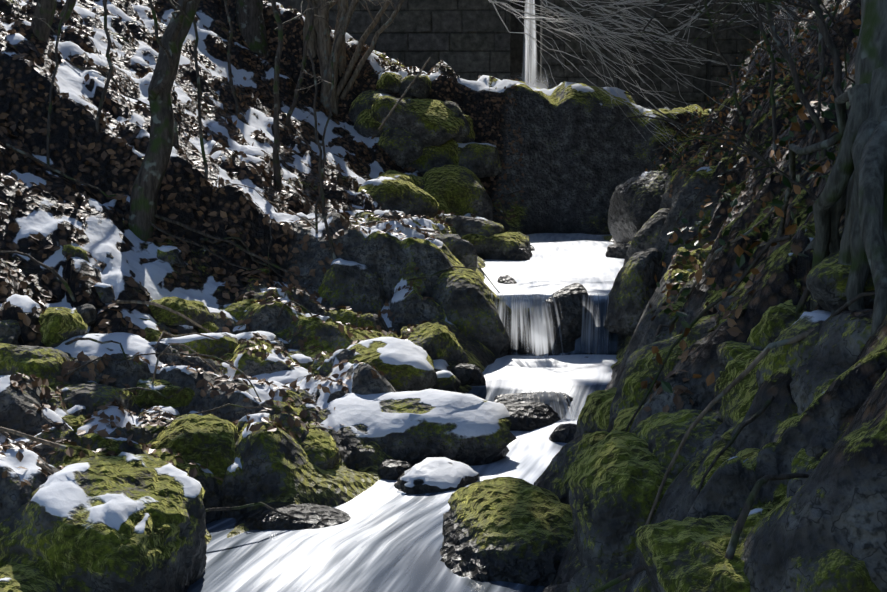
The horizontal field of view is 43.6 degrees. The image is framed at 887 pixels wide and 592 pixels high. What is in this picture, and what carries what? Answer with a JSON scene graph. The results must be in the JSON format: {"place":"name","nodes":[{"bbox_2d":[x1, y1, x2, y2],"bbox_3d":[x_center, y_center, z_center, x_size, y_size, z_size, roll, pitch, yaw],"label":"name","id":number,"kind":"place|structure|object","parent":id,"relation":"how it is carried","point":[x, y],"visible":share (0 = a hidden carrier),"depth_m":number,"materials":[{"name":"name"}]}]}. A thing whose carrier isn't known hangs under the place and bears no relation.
{"place":"outdoors","nodes":[
{"label":"outdoors","id":0,"kind":"place"},
{"bbox_2d":[186,233,624,591],"bbox_3d":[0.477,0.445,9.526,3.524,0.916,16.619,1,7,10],"label":"stream water","id":1,"kind":"structure","parent":0,"point":[386,537],"depth_m":6.39,"materials":[{"name":"white liquid"}]},
{"bbox_2d":[0,0,886,591],"bbox_3d":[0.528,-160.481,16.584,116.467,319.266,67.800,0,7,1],"label":"terrain","id":2,"kind":"structure","parent":0,"point":[580,160],"depth_m":9.14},
{"bbox_2d":[267,0,510,80],"bbox_3d":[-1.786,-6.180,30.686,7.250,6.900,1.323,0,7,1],"label":"dam wall","id":3,"kind":"structure","parent":2,"relation":"on","point":[467,39],"depth_m":29.90,"materials":[{"name":"grey stone"}]},
{"bbox_2d":[0,0,837,524],"bbox_3d":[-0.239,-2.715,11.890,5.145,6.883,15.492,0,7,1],"label":"fallen branches","id":4,"kind":"object","parent":2,"relation":"on","point":[320,44],"visible":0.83,"depth_m":17.62,"materials":[{"name":"brown wood"}]},
{"bbox_2d":[0,0,860,486],"bbox_3d":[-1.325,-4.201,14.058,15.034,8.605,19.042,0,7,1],"label":"brown leaf litter","id":5,"kind":"object","parent":2,"relation":"on","point":[226,296],"visible":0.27,"depth_m":9.64,"materials":[{"name":"brown plant"}]},
{"bbox_2d":[0,0,874,591],"bbox_3d":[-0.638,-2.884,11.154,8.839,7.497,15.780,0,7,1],"label":"bare branches","id":6,"kind":"object","parent":2,"relation":"on","point":[164,138],"visible":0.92,"depth_m":9.44,"materials":[{"name":"brown plant"}]},
{"bbox_2d":[0,71,880,591],"bbox_3d":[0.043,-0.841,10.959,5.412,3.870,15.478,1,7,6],"label":"boulders","id":7,"kind":"object","parent":2,"relation":"on","point":[124,523],"visible":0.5,"depth_m":6.24,"materials":[{"name":"grey stone"}]},
{"bbox_2d":[511,0,540,87],"bbox_3d":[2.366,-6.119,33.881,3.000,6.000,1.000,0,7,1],"label":"waterfall","id":8,"kind":"structure","parent":2,"relation":"on","point":[517,44],"depth_m":33.20,"materials":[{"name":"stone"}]},
{"bbox_2d":[491,293,565,357],"bbox_3d":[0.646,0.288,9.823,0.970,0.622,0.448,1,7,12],"label":"cascade","id":9,"kind":"object","parent":2,"relation":"on","point":[539,330],"visible":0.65,"depth_m":9.69,"materials":[{"name":"white liquid"}]},
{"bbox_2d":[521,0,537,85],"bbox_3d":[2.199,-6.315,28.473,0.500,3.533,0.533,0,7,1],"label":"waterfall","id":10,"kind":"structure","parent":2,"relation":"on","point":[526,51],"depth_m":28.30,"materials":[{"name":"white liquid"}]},
{"bbox_2d":[490,389,578,418],"bbox_3d":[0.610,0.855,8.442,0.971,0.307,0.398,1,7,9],"label":"cascade","id":11,"kind":"object","parent":2,"relation":"on","point":[551,399],"visible":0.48,"depth_m":8.35,"materials":[{"name":"white liquid"}]},
{"bbox_2d":[580,292,620,353],"bbox_3d":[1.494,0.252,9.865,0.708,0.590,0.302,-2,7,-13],"label":"cascade","id":12,"kind":"object","parent":2,"relation":"on","point":[588,332],"visible":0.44,"depth_m":9.75,"materials":[{"name":"white liquid"}]},
{"bbox_2d":[540,0,708,109],"bbox_3d":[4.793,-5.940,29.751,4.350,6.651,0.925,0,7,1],"label":"stone wall","id":13,"kind":"structure","parent":2,"relation":"on","point":[690,94],"depth_m":29.26,"materials":[{"name":"grey stone"}]},
{"bbox_2d":[488,0,803,154],"bbox_3d":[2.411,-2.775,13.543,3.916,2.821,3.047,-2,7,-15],"label":"bare branches","id":14,"kind":"object","parent":2,"relation":"on","point":[582,19],"visible":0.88,"depth_m":13.53,"materials":[{"name":"beige wood"}]},
{"bbox_2d":[706,0,785,108],"bbox_3d":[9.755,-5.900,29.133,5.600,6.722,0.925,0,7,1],"label":"stone wall","id":15,"kind":"structure","parent":2,"relation":"on","point":[731,43],"depth_m":28.68,"materials":[{"name":"grey stone"}]},
{"bbox_2d":[641,0,860,395],"bbox_3d":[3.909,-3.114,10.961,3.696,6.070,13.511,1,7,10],"label":"leaves","id":16,"kind":"object","parent":2,"relation":"on","point":[739,251],"visible":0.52,"depth_m":7.54,"materials":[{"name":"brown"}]},
{"bbox_2d":[779,0,886,335],"bbox_3d":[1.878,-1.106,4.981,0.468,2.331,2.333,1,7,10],"label":"tree trunk","id":17,"kind":"object","parent":2,"relation":"on","point":[856,185],"visible":0.94,"depth_m":4.53,"materials":[{"name":"grey plant"}]},
{"bbox_2d":[512,73,560,88],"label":"water splash","id":18,"kind":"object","parent":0,"point":[540,82],"depth_m":28.46,"materials":[{"name":"white liquid"}]}
]}

